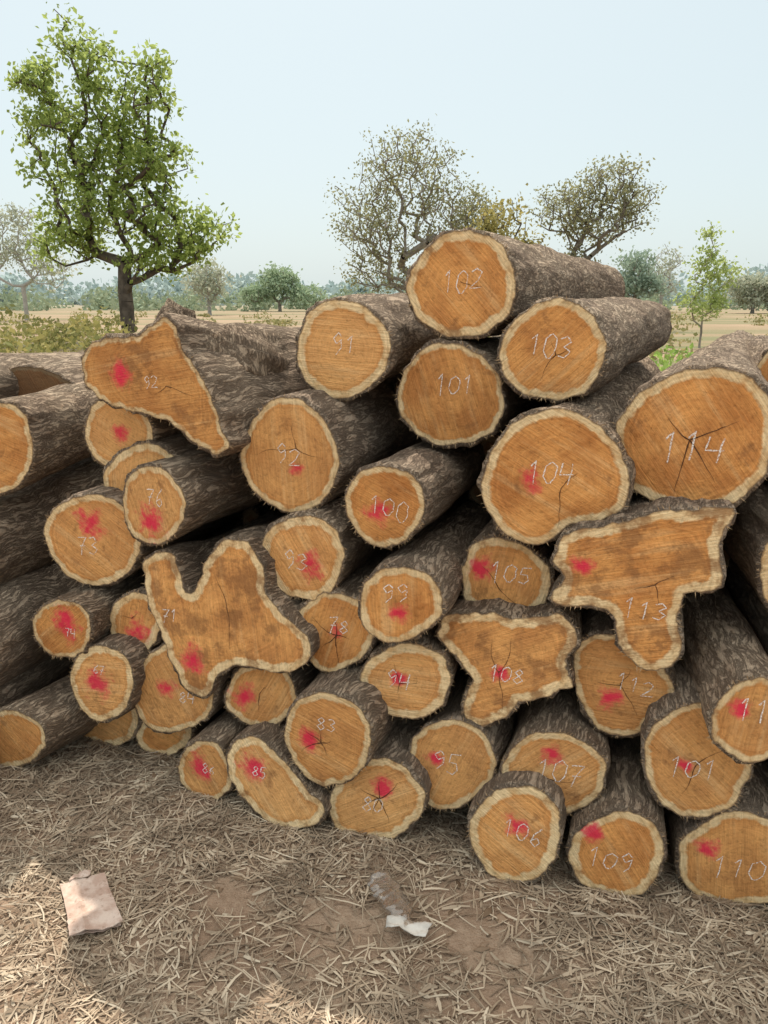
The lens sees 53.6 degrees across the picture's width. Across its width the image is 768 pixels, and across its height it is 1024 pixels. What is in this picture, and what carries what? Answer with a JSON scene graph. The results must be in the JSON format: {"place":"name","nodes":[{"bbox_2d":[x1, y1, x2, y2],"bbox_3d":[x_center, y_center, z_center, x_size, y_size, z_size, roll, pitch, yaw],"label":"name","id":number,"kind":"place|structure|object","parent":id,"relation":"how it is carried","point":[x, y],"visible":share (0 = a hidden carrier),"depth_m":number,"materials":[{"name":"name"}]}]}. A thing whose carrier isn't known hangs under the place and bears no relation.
{"place":"outdoors","nodes":[
{"label":"outdoors","id":0,"kind":"place"},
{"bbox_2d":[0,301,767,1023],"bbox_3d":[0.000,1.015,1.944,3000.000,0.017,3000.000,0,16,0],"label":"ground","id":1,"kind":"structure","parent":0,"point":[466,939],"depth_m":1.89,"materials":[{"name":"brown soil"}]},
{"bbox_2d":[0,657,73,706],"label":"sawn log","id":2,"kind":"object","parent":1,"relation":"on","point":[39,676],"visible":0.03,"depth_m":2.70,"materials":[{"name":"brown wood"}]},
{"bbox_2d":[0,561,81,686],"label":"sawn log","id":3,"kind":"object","parent":2,"relation":"on","point":[24,598],"visible":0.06,"depth_m":2.58,"materials":[{"name":"brown wood"}]},
{"bbox_2d":[0,457,103,584],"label":"sawn log","id":4,"kind":"object","parent":3,"relation":"on","point":[24,548],"visible":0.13,"depth_m":2.68,"materials":[{"name":"brown wood"}]},
{"bbox_2d":[0,381,96,495],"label":"sawn log","id":5,"kind":"object","parent":4,"relation":"on","point":[41,435],"visible":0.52,"depth_m":2.49,"materials":[{"name":"brown wood"}]},
{"bbox_2d":[10,356,83,395],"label":"sawn log","id":6,"kind":"object","parent":5,"relation":"on","point":[35,377],"visible":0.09,"depth_m":2.87,"materials":[{"name":"brown wood"}]},
{"bbox_2d":[0,351,83,398],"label":"sawn log","id":7,"kind":"object","parent":6,"relation":"on","point":[9,386],"visible":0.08,"depth_m":2.92,"materials":[{"name":"brown wood"}]},
{"bbox_2d":[0,199,82,319],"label":"hazy tree","id":8,"kind":"object","parent":1,"relation":"on","point":[13,244],"visible":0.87,"depth_m":56.71,"materials":[{"name":"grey plant"}]},
{"bbox_2d":[0,674,98,768],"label":"sawn log","id":9,"kind":"object","parent":1,"relation":"on","point":[58,714],"visible":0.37,"depth_m":2.48,"materials":[{"name":"brown wood"}]},
{"bbox_2d":[0,304,137,352],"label":"dry bush","id":10,"kind":"object","parent":1,"relation":"on","point":[47,340],"visible":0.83,"depth_m":21.27,"materials":[{"name":"green plant"}]},
{"bbox_2d":[60,870,122,936],"bbox_3d":[-0.752,0.992,1.942,0.121,0.026,0.236,-8,18,-27],"label":"cardboard packet","id":11,"kind":"object","parent":1,"relation":"on","point":[90,904],"visible":1,"depth_m":1.92},
{"bbox_2d":[85,708,142,745],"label":"sawn log","id":12,"kind":"object","parent":1,"relation":"on","point":[123,730],"visible":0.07,"depth_m":2.63,"materials":[{"name":"brown wood"}]},
{"bbox_2d":[69,633,149,722],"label":"sawn log","id":13,"kind":"object","parent":12,"relation":"on","point":[107,673],"visible":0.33,"depth_m":2.40,"materials":[{"name":"brown wood"}]},
{"bbox_2d":[30,511,244,660],"bbox_3d":[-0.591,0.071,3.492,0.302,0.254,2.417,6,17,21],"label":"sawn log","id":14,"kind":"object","parent":13,"relation":"on","point":[72,624],"visible":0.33,"depth_m":2.43,"materials":[{"name":"brown wood"}]},
{"bbox_2d":[42,485,244,586],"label":"sawn log","id":15,"kind":"object","parent":14,"relation":"on","point":[89,540],"visible":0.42,"depth_m":2.38,"materials":[{"name":"brown wood"}]},
{"bbox_2d":[100,432,197,504],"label":"sawn log","id":16,"kind":"object","parent":15,"relation":"on","point":[120,465],"visible":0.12,"depth_m":2.34,"materials":[{"name":"brown wood"}]},
{"bbox_2d":[82,398,180,466],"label":"sawn log","id":17,"kind":"object","parent":16,"relation":"on","point":[109,432],"visible":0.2,"depth_m":2.37,"materials":[{"name":"brown wood"}]},
{"bbox_2d":[1,2,241,332],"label":"teak tree","id":18,"kind":"object","parent":1,"relation":"on","point":[148,161],"visible":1,"depth_m":27.23,"materials":[{"name":"green plant"}]},
{"bbox_2d":[135,706,225,756],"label":"sawn log","id":19,"kind":"object","parent":1,"relation":"on","point":[147,738],"visible":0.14,"depth_m":2.58,"materials":[{"name":"brown wood"}]},
{"bbox_2d":[133,594,281,733],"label":"sawn log","id":20,"kind":"object","parent":19,"relation":"on","point":[167,703],"visible":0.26,"depth_m":2.40,"materials":[{"name":"brown wood"}]},
{"bbox_2d":[109,585,185,651],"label":"sawn log","id":21,"kind":"object","parent":20,"relation":"on","point":[130,614],"visible":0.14,"depth_m":2.40,"materials":[{"name":"brown wood"}]},
{"bbox_2d":[242,501,275,524],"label":"sawn log","id":22,"kind":"object","parent":21,"relation":"on","point":[256,511],"visible":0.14,"depth_m":2.85,"materials":[{"name":"brown wood"}]},
{"bbox_2d":[179,257,241,314],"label":"distant tree","id":23,"kind":"object","parent":1,"relation":"on","point":[208,284],"visible":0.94,"depth_m":75.91,"materials":[{"name":"green plant"}]},
{"bbox_2d":[177,710,261,799],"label":"sawn log","id":24,"kind":"object","parent":1,"relation":"on","point":[201,765],"visible":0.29,"depth_m":2.35,"materials":[{"name":"brown wood"}]},
{"bbox_2d":[226,718,334,829],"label":"sawn log","id":25,"kind":"object","parent":1,"relation":"on","point":[269,782],"visible":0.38,"depth_m":2.24,"materials":[{"name":"brown wood"}]},
{"bbox_2d":[222,662,319,724],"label":"sawn log","id":26,"kind":"object","parent":25,"relation":"on","point":[252,696],"visible":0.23,"depth_m":2.30,"materials":[{"name":"brown wood"}]},
{"bbox_2d":[141,508,352,698],"bbox_3d":[-0.027,0.028,3.303,0.576,0.537,2.428,6,17,21],"label":"forked log","id":27,"kind":"object","parent":26,"relation":"on","point":[220,619],"visible":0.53,"depth_m":2.24,"materials":[{"name":"brown wood"}]},
{"bbox_2d":[122,449,263,546],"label":"sawn log","id":28,"kind":"object","parent":27,"relation":"on","point":[161,507],"visible":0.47,"depth_m":2.23,"materials":[{"name":"brown wood"}]},
{"bbox_2d":[280,644,428,788],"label":"sawn log","id":29,"kind":"object","parent":25,"relation":"on","point":[335,720],"visible":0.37,"depth_m":2.12,"materials":[{"name":"brown wood"}]},
{"bbox_2d":[293,535,414,672],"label":"sawn log","id":30,"kind":"object","parent":29,"relation":"on","point":[346,639],"visible":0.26,"depth_m":2.18,"materials":[{"name":"brown wood"}]},
{"bbox_2d":[260,494,381,600],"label":"sawn log","id":31,"kind":"object","parent":30,"relation":"on","point":[311,550],"visible":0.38,"depth_m":2.16,"materials":[{"name":"brown wood"}]},
{"bbox_2d":[239,373,422,513],"bbox_3d":[0.145,-0.458,3.220,0.327,0.357,2.416,6,17,19],"label":"sawn log","id":32,"kind":"object","parent":31,"relation":"on","point":[297,453],"visible":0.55,"depth_m":2.15,"materials":[{"name":"brown wood"}]},
{"bbox_2d":[80,298,327,457],"bbox_3d":[-0.191,-0.603,2.942,0.562,0.432,1.920,9,18,29],"label":"forked log","id":33,"kind":"object","parent":32,"relation":"on","point":[208,386],"visible":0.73,"depth_m":2.16,"materials":[{"name":"brown wood"}]},
{"bbox_2d":[295,293,449,401],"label":"sawn log","id":34,"kind":"object","parent":32,"relation":"on","point":[351,347],"visible":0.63,"depth_m":2.18,"materials":[{"name":"brown wood"}]},
{"bbox_2d":[394,375,401,394],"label":"sawn log","id":35,"kind":"object","parent":32,"relation":"on","point":[397,384],"visible":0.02,"depth_m":2.62,"materials":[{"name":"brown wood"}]},
{"bbox_2d":[234,261,329,310],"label":"distant tree","id":36,"kind":"object","parent":1,"relation":"on","point":[284,282],"visible":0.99,"depth_m":99.99,"materials":[{"name":"green plant"}]},
{"bbox_2d":[0,283,766,310],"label":"distant hedgerow","id":37,"kind":"object","parent":1,"relation":"on","point":[103,300],"visible":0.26,"depth_m":115.04,"materials":[{"name":"green plant"}]},
{"bbox_2d":[0,724,767,1023],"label":"dry leaf litter","id":38,"kind":"object","parent":1,"relation":"on","point":[155,826],"visible":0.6,"depth_m":1.89,"materials":[{"name":"plant"}]},
{"bbox_2d":[0,264,767,305],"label":"distant tree line","id":39,"kind":"object","parent":1,"relation":"on","point":[152,289],"visible":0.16,"depth_m":213.62,"materials":[{"name":"green plant"}]},
{"bbox_2d":[0,753,767,1023],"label":"bark chips","id":40,"kind":"object","parent":1,"relation":"on","point":[501,917],"visible":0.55,"depth_m":1.90,"materials":[{"name":"brown wood"}]},
{"bbox_2d":[328,665,459,839],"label":"sawn log","id":41,"kind":"object","parent":1,"relation":"on","point":[387,796],"visible":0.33,"depth_m":2.16,"materials":[{"name":"brown wood"}]},
{"bbox_2d":[408,666,517,812],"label":"sawn log","id":42,"kind":"object","parent":41,"relation":"on","point":[457,754],"visible":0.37,"depth_m":2.13,"materials":[{"name":"brown wood"}]},
{"bbox_2d":[357,589,462,719],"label":"sawn log","id":43,"kind":"object","parent":42,"relation":"on","point":[412,679],"visible":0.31,"depth_m":2.12,"materials":[{"name":"brown wood"}]},
{"bbox_2d":[357,489,491,645],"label":"sawn log","id":44,"kind":"object","parent":43,"relation":"on","point":[412,588],"visible":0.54,"depth_m":2.01,"materials":[{"name":"brown wood"}]},
{"bbox_2d":[343,441,484,548],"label":"sawn log","id":45,"kind":"object","parent":44,"relation":"on","point":[401,497],"visible":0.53,"depth_m":2.04,"materials":[{"name":"brown wood"}]},
{"bbox_2d":[468,482,485,507],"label":"sawn log","id":46,"kind":"object","parent":44,"relation":"on","point":[474,492],"visible":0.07,"depth_m":2.60,"materials":[{"name":"brown wood"}]},
{"bbox_2d":[481,428,504,459],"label":"sawn log","id":47,"kind":"object","parent":46,"relation":"on","point":[488,444],"visible":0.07,"depth_m":2.56,"materials":[{"name":"brown wood"}]},
{"bbox_2d":[395,336,543,448],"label":"sawn log","id":48,"kind":"object","parent":47,"relation":"on","point":[450,394],"visible":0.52,"depth_m":2.16,"materials":[{"name":"brown wood"}]},
{"bbox_2d":[405,225,625,340],"bbox_3d":[0.647,-0.876,2.993,0.346,0.312,2.115,7,17,24],"label":"sawn log","id":49,"kind":"object","parent":48,"relation":"on","point":[469,283],"visible":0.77,"depth_m":2.10,"materials":[{"name":"brown wood"}]},
{"bbox_2d":[504,400,548,429],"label":"sawn log","id":50,"kind":"object","parent":47,"relation":"on","point":[541,404],"visible":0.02,"depth_m":3.04,"materials":[{"name":"brown wood"}]},
{"bbox_2d":[435,541,582,728],"bbox_3d":[0.710,0.118,3.122,0.396,0.377,2.421,5,16,18],"label":"forked log","id":51,"kind":"object","parent":42,"relation":"on","point":[510,658],"visible":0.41,"depth_m":2.03,"materials":[{"name":"brown wood"}]},
{"bbox_2d":[459,519,558,613],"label":"sawn log","id":52,"kind":"object","parent":51,"relation":"on","point":[496,564],"visible":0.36,"depth_m":2.08,"materials":[{"name":"brown wood"}]},
{"bbox_2d":[477,357,660,548],"bbox_3d":[0.864,-0.381,2.971,0.406,0.379,2.414,6,17,21],"label":"sawn log","id":53,"kind":"object","parent":52,"relation":"on","point":[550,472],"visible":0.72,"depth_m":1.91,"materials":[{"name":"brown wood"}]},
{"bbox_2d":[494,295,671,403],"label":"sawn log","id":54,"kind":"object","parent":53,"relation":"on","point":[555,349],"visible":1,"depth_m":2.01,"materials":[{"name":"brown wood"}]},
{"bbox_2d":[367,870,432,936],"bbox_3d":[0.025,0.993,1.916,0.106,0.045,0.244,-9,18,-29],"label":"plastic bottle","id":55,"kind":"object","parent":1,"relation":"on","point":[420,929],"visible":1,"depth_m":1.85,"materials":[{"name":"plastic"}]},
{"bbox_2d":[67,309,767,359],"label":"field shrubs","id":56,"kind":"object","parent":1,"relation":"on","point":[278,322],"visible":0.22,"depth_m":45.97,"materials":[{"name":"green plant"}]},
{"bbox_2d":[321,113,514,293],"bbox_3d":[1.703,-14.012,37.660,9.563,9.952,5.513,0,16,0],"label":"sparse tree","id":57,"kind":"object","parent":1,"relation":"on","point":[404,255],"visible":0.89,"depth_m":37.13,"materials":[{"name":"brown plant"}]},
{"bbox_2d":[464,183,548,245],"bbox_3d":[5.210,-11.228,34.060,4.671,6.525,3.274,5,16,18],"label":"yellow leaved tree","id":58,"kind":"object","parent":1,"relation":"on","point":[489,226],"visible":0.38,"depth_m":33.52,"materials":[{"name":"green plant"}]},
{"bbox_2d":[464,735,566,884],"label":"sawn log","id":59,"kind":"object","parent":1,"relation":"on","point":[515,826],"visible":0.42,"depth_m":2.01,"materials":[{"name":"brown wood"}]},
{"bbox_2d":[521,151,666,262],"bbox_3d":[10.752,-14.004,39.659,7.401,8.863,4.437,0,16,0],"label":"umbrella tree","id":60,"kind":"object","parent":1,"relation":"on","point":[627,212],"visible":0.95,"depth_m":38.85,"materials":[{"name":"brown plant"}]},
{"bbox_2d":[565,736,668,896],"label":"sawn log","id":61,"kind":"object","parent":1,"relation":"on","point":[620,845],"visible":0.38,"depth_m":1.97,"materials":[{"name":"brown wood"}]},
{"bbox_2d":[499,686,609,816],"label":"sawn log","id":62,"kind":"object","parent":61,"relation":"on","point":[562,742],"visible":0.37,"depth_m":2.02,"materials":[{"name":"brown wood"}]},
{"bbox_2d":[571,608,675,738],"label":"sawn log","id":63,"kind":"object","parent":62,"relation":"on","point":[617,693],"visible":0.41,"depth_m":2.00,"materials":[{"name":"brown wood"}]},
{"bbox_2d":[547,492,736,674],"bbox_3d":[1.023,-0.119,2.940,0.422,0.450,2.415,6,17,19],"label":"forked log","id":64,"kind":"object","parent":63,"relation":"on","point":[639,568],"visible":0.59,"depth_m":1.85,"materials":[{"name":"brown wood"}]},
{"bbox_2d":[611,332,767,511],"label":"sawn log","id":65,"kind":"object","parent":64,"relation":"on","point":[694,426],"visible":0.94,"depth_m":1.83,"materials":[{"name":"brown wood"}]},
{"bbox_2d":[608,245,670,300],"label":"distant tree","id":66,"kind":"object","parent":1,"relation":"on","point":[640,283],"visible":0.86,"depth_m":89.70,"materials":[{"name":"green plant"}]},
{"bbox_2d":[648,241,688,303],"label":"distant tree","id":67,"kind":"object","parent":1,"relation":"on","point":[670,269],"visible":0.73,"depth_m":94.86,"materials":[{"name":"green plant"}]},
{"bbox_2d":[649,342,693,370],"bbox_3d":[4.479,-2.022,11.325,1.910,0.838,5.247,6,17,22],"label":"green bush","id":68,"kind":"object","parent":1,"relation":"on","point":[664,363],"visible":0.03,"depth_m":12.30,"materials":[{"name":"green plant"}]},
{"bbox_2d":[665,220,748,347],"bbox_3d":[10.276,-7.081,23.876,1.860,4.000,2.062,-12,20,-38],"label":"sapling","id":69,"kind":"object","parent":1,"relation":"on","point":[713,302],"visible":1,"depth_m":23.76,"materials":[{"name":"green plant"}]},
{"bbox_2d":[665,702,767,906],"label":"sawn log","id":70,"kind":"object","parent":1,"relation":"on","point":[724,855],"visible":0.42,"depth_m":1.94,"materials":[{"name":"brown wood"}]},
{"bbox_2d":[640,661,754,819],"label":"sawn log","id":71,"kind":"object","parent":70,"relation":"on","point":[690,771],"visible":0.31,"depth_m":1.90,"materials":[{"name":"brown wood"}]},
{"bbox_2d":[679,584,767,767],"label":"sawn log","id":72,"kind":"object","parent":71,"relation":"on","point":[724,652],"visible":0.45,"depth_m":1.80,"materials":[{"name":"brown wood"}]},
{"bbox_2d":[723,549,730,571],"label":"sawn log","id":73,"kind":"object","parent":72,"relation":"on","point":[727,557],"visible":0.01,"depth_m":2.39,"materials":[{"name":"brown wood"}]},
{"bbox_2d":[722,267,767,312],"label":"distant tree","id":74,"kind":"object","parent":1,"relation":"on","point":[751,291],"visible":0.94,"depth_m":85.65,"materials":[{"name":"green plant"}]},
{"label":"sawn log","id":75,"kind":"object","parent":1,"relation":"on","visible":0},
{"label":"sawn log","id":76,"kind":"object","parent":75,"relation":"on","visible":0},
{"bbox_2d":[725,558,767,655],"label":"sawn log","id":77,"kind":"object","parent":76,"relation":"on","point":[751,607],"visible":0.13,"depth_m":2.16,"materials":[{"name":"brown wood"}]},
{"bbox_2d":[723,478,767,611],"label":"sawn log","id":78,"kind":"object","parent":77,"relation":"on","point":[745,544],"visible":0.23,"depth_m":1.94,"materials":[{"name":"brown wood"}]},
{"bbox_2d":[0,0,767,300],"label":"sky","id":79,"kind":"structure","parent":0,"point":[280,97],"materials":[{"name":"blue"}]},
{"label":"sawn log","id":80,"kind":"object","parent":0,"visible":0},
{"bbox_2d":[735,330,767,381],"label":"sawn log","id":81,"kind":"object","parent":80,"relation":"on","point":[757,346],"visible":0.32,"depth_m":2.72,"materials":[{"name":"brown wood"}]}
]}

